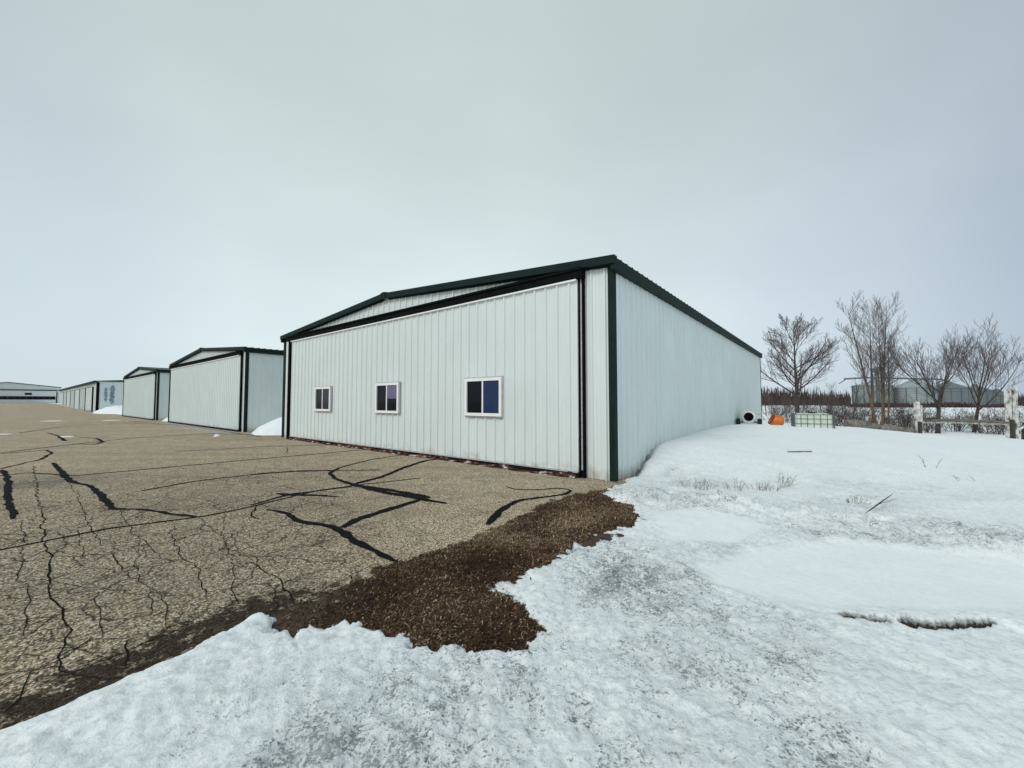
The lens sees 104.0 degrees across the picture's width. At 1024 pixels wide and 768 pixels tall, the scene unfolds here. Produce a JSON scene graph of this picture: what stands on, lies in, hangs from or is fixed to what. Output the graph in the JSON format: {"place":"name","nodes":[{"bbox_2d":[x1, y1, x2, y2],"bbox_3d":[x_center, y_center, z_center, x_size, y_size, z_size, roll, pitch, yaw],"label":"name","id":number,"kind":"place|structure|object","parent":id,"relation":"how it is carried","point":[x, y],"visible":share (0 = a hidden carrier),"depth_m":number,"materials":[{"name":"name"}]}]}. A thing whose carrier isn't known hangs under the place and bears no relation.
{"place":"outdoors","nodes":[
{"label":"outdoors","id":0,"kind":"place"},
{"bbox_2d":[155,422,237,433],"bbox_3d":[-20.587,2.725,25.247,15.797,0.058,1.100,-2,-3,39],"label":"concrete apron","id":1,"kind":"object","parent":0,"point":[202,429],"visible":0.64,"depth_m":23.58,"materials":[{"name":"grey concrete"}]},
{"bbox_2d":[0,403,626,729],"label":"tarmac","id":2,"kind":"structure","parent":0,"point":[129,545],"depth_m":5.12,"materials":[{"name":"grey asphalt"}]},
{"bbox_2d":[208,486,645,652],"bbox_3d":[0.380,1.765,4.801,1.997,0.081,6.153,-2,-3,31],"label":"dead grass","id":3,"kind":"structure","parent":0,"point":[512,571],"depth_m":3.46,"materials":[{"name":"brown plant"}]},
{"bbox_2d":[0,403,1023,767],"bbox_3d":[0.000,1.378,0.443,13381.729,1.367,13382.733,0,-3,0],"label":"snow ground","id":4,"kind":"structure","parent":0,"point":[810,617],"depth_m":2.43,"materials":[{"name":"white snow"}]},
{"bbox_2d":[0,382,61,402],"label":"hangar","id":5,"kind":"structure","parent":4,"relation":"on","point":[11,392],"depth_m":192.55,"materials":[{"name":"white metal"}]},
{"bbox_2d":[0,390,55,402],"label":"door","id":6,"kind":"structure","parent":5,"relation":"in","point":[6,396],"depth_m":192.22,"materials":[{"name":"white metal"}]},
{"bbox_2d":[58,380,123,411],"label":"hangar row","id":7,"kind":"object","parent":4,"relation":"on","point":[92,396],"visible":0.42,"depth_m":61.05,"materials":[{"name":"white metal"}]},
{"bbox_2d":[60,392,63,405],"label":"bay door","id":8,"kind":"structure","parent":7,"relation":"in","point":[62,394],"depth_m":98.69,"materials":[{"name":"white metal"}]},
{"bbox_2d":[63,392,66,405],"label":"bay door","id":9,"kind":"structure","parent":7,"relation":"in","point":[65,393],"depth_m":92.94,"materials":[{"name":"white metal"}]},
{"bbox_2d":[66,391,70,406],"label":"bay door","id":10,"kind":"structure","parent":7,"relation":"in","point":[68,392],"depth_m":87.20,"materials":[{"name":"white metal"}]},
{"bbox_2d":[70,390,74,407],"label":"bay door","id":11,"kind":"structure","parent":7,"relation":"in","point":[72,401],"depth_m":81.16,"materials":[{"name":"white metal"}]},
{"bbox_2d":[74,389,79,408],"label":"bay door","id":12,"kind":"structure","parent":7,"relation":"in","point":[77,392],"depth_m":75.26,"materials":[{"name":"white metal"}]},
{"bbox_2d":[79,388,85,410],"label":"bay door","id":13,"kind":"structure","parent":7,"relation":"in","point":[82,391],"depth_m":69.24,"materials":[{"name":"white metal"}]},
{"bbox_2d":[85,387,93,411],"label":"bay door","id":14,"kind":"structure","parent":7,"relation":"in","point":[90,390],"depth_m":62.94,"materials":[{"name":"white metal"}]},
{"bbox_2d":[93,405,122,414],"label":"snow pile","id":15,"kind":"object","parent":4,"relation":"on","point":[117,409],"visible":0.43,"depth_m":52.55,"materials":[{"name":"white snow"}]},
{"bbox_2d":[122,367,169,419],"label":"hangar","id":16,"kind":"structure","parent":4,"relation":"on","point":[145,392],"depth_m":36.09,"materials":[{"name":"white metal"}]},
{"bbox_2d":[123,374,154,419],"bbox_3d":[-36.364,1.320,38.813,14.937,3.948,0.148,-2,-3,39],"label":"door","id":17,"kind":"structure","parent":16,"relation":"in","point":[139,392],"depth_m":37.82,"materials":[{"name":"white metal"}]},
{"bbox_2d":[168,347,283,431],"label":"hangar","id":18,"kind":"structure","parent":4,"relation":"on","point":[237,389],"depth_m":22.40,"materials":[{"name":"white metal"}]},
{"bbox_2d":[169,355,240,431],"bbox_3d":[-20.272,0.696,25.887,14.937,4.068,0.148,-2,-3,39],"label":"door","id":19,"kind":"structure","parent":18,"relation":"in","point":[204,394],"depth_m":24.56,"materials":[{"name":"white metal"}]},
{"bbox_2d":[252,417,281,434],"bbox_3d":[-10.259,1.899,21.244,5.371,1.378,5.967,-2,-3,39],"label":"snow pile","id":20,"kind":"object","parent":4,"relation":"on","point":[273,427],"visible":0.1,"depth_m":19.26,"materials":[{"name":"white snow"}]},
{"bbox_2d":[280,254,761,481],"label":"hangar","id":21,"kind":"structure","parent":4,"relation":"on","point":[613,368],"depth_m":10.43,"materials":[{"name":"white metal"}]},
{"bbox_2d":[314,386,331,411],"bbox_3d":[-7.247,0.574,15.326,1.280,0.979,0.075,-2,-3,39],"label":"window","id":22,"kind":"structure","parent":21,"relation":"in","point":[323,394],"depth_m":15.28,"materials":[{"name":"white plastic"}]},
{"bbox_2d":[375,381,400,413],"bbox_3d":[-3.959,0.443,12.683,1.308,1.011,0.075,-2,-3,39],"label":"window","id":23,"kind":"structure","parent":21,"relation":"in","point":[387,394],"depth_m":12.63,"materials":[{"name":"white plastic"}]},
{"bbox_2d":[289,279,579,477],"bbox_3d":[-4.056,0.057,12.861,14.039,4.208,0.148,-2,-3,39],"label":"door","id":24,"kind":"structure","parent":21,"relation":"in","point":[529,337],"depth_m":10.75,"materials":[{"name":"white metal"}]},
{"bbox_2d":[464,376,503,417],"bbox_3d":[-0.730,0.327,10.091,1.313,1.018,0.075,-2,-3,39],"label":"window","id":25,"kind":"structure","parent":21,"relation":"in","point":[483,396],"depth_m":10.03,"materials":[{"name":"white plastic"}]},
{"bbox_2d":[736,411,769,423],"bbox_3d":[10.793,1.526,17.936,1.729,0.645,1.063,2,-3,-39],"label":"tank trailer","id":26,"kind":"object","parent":4,"relation":"on","point":[748,417],"visible":0.94,"depth_m":17.55,"materials":[{"name":"metal"}]},
{"bbox_2d":[762,388,770,415],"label":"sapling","id":27,"kind":"object","parent":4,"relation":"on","point":[765,399],"visible":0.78,"depth_m":43.91,"materials":[{"name":"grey plant"}]},
{"bbox_2d":[768,414,784,424],"bbox_3d":[12.570,1.769,19.031,0.680,0.680,0.656,0,-3,0],"label":"tub","id":28,"kind":"object","parent":4,"relation":"on","point":[774,419],"visible":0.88,"depth_m":18.83,"materials":[{"name":"orange plastic"}]},
{"bbox_2d":[762,391,800,419],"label":"bare shrub","id":29,"kind":"object","parent":4,"relation":"on","point":[771,414],"visible":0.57,"depth_m":35.14,"materials":[{"name":"brown plant"}]},
{"bbox_2d":[762,396,809,422],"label":"bare shrub","id":30,"kind":"object","parent":4,"relation":"on","point":[786,416],"visible":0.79,"depth_m":32.78,"materials":[{"name":"brown plant"}]},
{"bbox_2d":[776,473,798,487],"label":"dry weed","id":31,"kind":"object","parent":4,"relation":"on","point":[786,480],"visible":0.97,"depth_m":7.03,"materials":[{"name":"plant"}]},
{"bbox_2d":[761,313,841,411],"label":"bare tree","id":32,"kind":"object","parent":4,"relation":"on","point":[796,385],"visible":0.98,"depth_m":41.33,"materials":[{"name":"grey plant"}]},
{"bbox_2d":[791,412,834,428],"bbox_3d":[11.662,1.610,15.546,1.251,1.060,1.130,-1,-3,30],"label":"caged tank","id":33,"kind":"object","parent":4,"relation":"on","point":[817,420],"visible":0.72,"depth_m":15.14,"materials":[{"name":"plastic"}]},
{"bbox_2d":[785,390,840,412],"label":"bare shrub","id":34,"kind":"object","parent":4,"relation":"on","point":[806,405],"visible":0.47,"depth_m":34.83,"materials":[{"name":"brown plant"}]},
{"bbox_2d":[784,386,876,425],"bbox_3d":[23.307,1.562,29.520,4.700,3.343,5.559,0,-3,0],"label":"bare shrub","id":35,"kind":"object","parent":4,"relation":"on","point":[814,405],"visible":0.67,"depth_m":29.77,"materials":[{"name":"brown plant"}]},
{"bbox_2d":[823,382,839,407],"bbox_3d":[30.077,1.600,37.919,1.358,3.766,1.593,0,-3,0],"label":"sapling","id":36,"kind":"object","parent":4,"relation":"on","point":[830,393],"visible":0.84,"depth_m":37.86,"materials":[{"name":"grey plant"}]},
{"bbox_2d":[813,399,857,425],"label":"bare shrub","id":37,"kind":"object","parent":4,"relation":"on","point":[824,410],"visible":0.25,"depth_m":30.78,"materials":[{"name":"brown plant"}]},
{"bbox_2d":[844,377,864,413],"bbox_3d":[28.610,1.371,32.866,1.810,4.125,1.672,1,-3,-11],"label":"sapling","id":38,"kind":"object","parent":4,"relation":"on","point":[856,393],"visible":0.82,"depth_m":32.84,"materials":[{"name":"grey plant"}]},
{"bbox_2d":[818,394,894,425],"bbox_3d":[23.452,1.882,27.411,4.172,2.703,3.885,-2,-3,31],"label":"bare shrub","id":39,"kind":"object","parent":4,"relation":"on","point":[862,413],"visible":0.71,"depth_m":27.22,"materials":[{"name":"brown plant"}]},
{"bbox_2d":[824,397,905,425],"bbox_3d":[25.738,1.889,29.455,4.918,2.919,4.439,-1,-3,26],"label":"bare shrub","id":40,"kind":"object","parent":4,"relation":"on","point":[860,410],"visible":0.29,"depth_m":29.95,"materials":[{"name":"brown plant"}]},
{"bbox_2d":[826,396,912,426],"bbox_3d":[23.893,1.948,26.925,3.059,2.586,4.565,2,-3,-36],"label":"bare shrub","id":41,"kind":"object","parent":4,"relation":"on","point":[893,419],"visible":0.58,"depth_m":26.51,"materials":[{"name":"brown plant"}]},
{"bbox_2d":[835,290,907,423],"bbox_3d":[24.699,-1.595,27.030,4.797,9.696,3.474,0,-3,0],"label":"bare tree","id":42,"kind":"object","parent":4,"relation":"on","point":[884,376],"visible":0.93,"depth_m":27.03,"materials":[{"name":"brown plant"}]},
{"bbox_2d":[851,380,893,403],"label":"grain bin","id":43,"kind":"object","parent":4,"relation":"on","point":[862,394],"visible":0.44,"depth_m":157.34,"materials":[{"name":"grey metal"}]},
{"bbox_2d":[843,419,915,432],"bbox_3d":[15.162,1.801,16.580,0.502,0.645,2.251,2,-3,-44],"label":"fallen log","id":44,"kind":"object","parent":4,"relation":"on","point":[860,424],"visible":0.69,"depth_m":16.55,"materials":[{"name":"grey wood"}]},
{"bbox_2d":[866,494,896,512],"bbox_3d":[5.245,1.684,5.620,1.244,0.100,0.124,2,-3,-34],"label":"stick","id":45,"kind":"object","parent":4,"relation":"on","point":[879,503],"visible":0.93,"depth_m":5.62,"materials":[{"name":"brown wood"}]},
{"bbox_2d":[761,387,1023,407],"bbox_3d":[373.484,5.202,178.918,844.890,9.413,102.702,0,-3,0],"label":"woodland","id":46,"kind":"object","parent":4,"relation":"on","point":[775,394],"visible":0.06,"depth_m":152.25,"materials":[{"name":"brown plant"}]},
{"bbox_2d":[839,367,946,402],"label":"grain elevator","id":47,"kind":"object","parent":4,"relation":"on","point":[878,391],"visible":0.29,"depth_m":146.90,"materials":[{"name":"metal"}]},
{"bbox_2d":[865,396,932,427],"bbox_3d":[25.973,2.035,27.054,3.782,2.451,3.627,2,-3,-42],"label":"bare shrub","id":48,"kind":"object","parent":4,"relation":"on","point":[902,423],"visible":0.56,"depth_m":26.71,"materials":[{"name":"brown plant"}]},
{"bbox_2d":[876,394,948,427],"bbox_3d":[30.125,1.999,30.229,4.450,2.725,2.870,-1,-3,26],"label":"bare shrub","id":49,"kind":"object","parent":4,"relation":"on","point":[902,405],"visible":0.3,"depth_m":30.43,"materials":[{"name":"brown plant"}]},
{"bbox_2d":[879,406,945,430],"bbox_3d":[27.492,2.332,27.760,3.215,1.960,3.761,2,-3,-37],"label":"bare shrub","id":50,"kind":"object","parent":4,"relation":"on","point":[911,417],"visible":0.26,"depth_m":27.43,"materials":[{"name":"brown plant"}]},
{"bbox_2d":[894,379,938,404],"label":"grain bin","id":51,"kind":"object","parent":4,"relation":"on","point":[908,388],"visible":0.43,"depth_m":151.28,"materials":[{"name":"grey metal"}]},
{"bbox_2d":[865,326,981,433],"bbox_3d":[26.508,-0.206,24.874,4.814,6.662,5.157,0,-3,0],"label":"bare tree","id":52,"kind":"object","parent":4,"relation":"on","point":[950,361],"visible":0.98,"depth_m":24.93,"materials":[{"name":"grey plant"}]},
{"bbox_2d":[898,404,949,432],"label":"bare shrub","id":53,"kind":"object","parent":4,"relation":"on","point":[926,428],"visible":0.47,"depth_m":25.73,"materials":[{"name":"brown plant"}]},
{"bbox_2d":[935,380,972,404],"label":"grain bin","id":54,"kind":"object","parent":4,"relation":"on","point":[956,393],"visible":0.48,"depth_m":152.79,"materials":[{"name":"metal"}]},
{"bbox_2d":[941,405,972,431],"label":"bare shrub","id":55,"kind":"object","parent":4,"relation":"on","point":[958,426],"visible":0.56,"depth_m":26.58,"materials":[{"name":"brown plant"}]},
{"bbox_2d":[914,386,1023,439],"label":"white fence","id":56,"kind":"object","parent":4,"relation":"on","point":[1011,422],"visible":0.84,"depth_m":16.41,"materials":[{"name":"paint"}]},
{"bbox_2d":[952,402,1004,433],"bbox_3d":[29.782,2.106,25.256,2.742,2.079,3.008,-2,-3,43],"label":"bare shrub","id":57,"kind":"object","parent":4,"relation":"on","point":[1000,432],"visible":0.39,"depth_m":25.25,"materials":[{"name":"brown plant"}]},
{"bbox_2d":[939,315,1023,431],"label":"bare tree","id":58,"kind":"object","parent":4,"relation":"on","point":[984,364],"visible":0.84,"depth_m":25.80,"materials":[{"name":"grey plant"}]},
{"bbox_2d":[969,384,996,405],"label":"grain bin","id":59,"kind":"object","parent":4,"relation":"on","point":[987,395],"visible":0.34,"depth_m":160.02,"materials":[{"name":"metal"}]},
{"bbox_2d":[956,395,1023,434],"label":"bare shrub","id":60,"kind":"object","parent":4,"relation":"on","point":[993,419],"visible":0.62,"depth_m":24.47,"materials":[{"name":"brown plant"}]},
{"bbox_2d":[993,389,1003,403],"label":"grain bin","id":61,"kind":"object","parent":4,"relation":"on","point":[1000,398],"visible":0.15,"depth_m":164.56,"materials":[{"name":"metal"}]},
{"bbox_2d":[982,396,1023,433],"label":"bare shrub","id":62,"kind":"object","parent":4,"relation":"on","point":[1004,415],"visible":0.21,"depth_m":24.82,"materials":[{"name":"brown plant"}]},
{"bbox_2d":[0,0,1023,401],"label":"sky","id":63,"kind":"structure","parent":0,"point":[178,178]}
]}

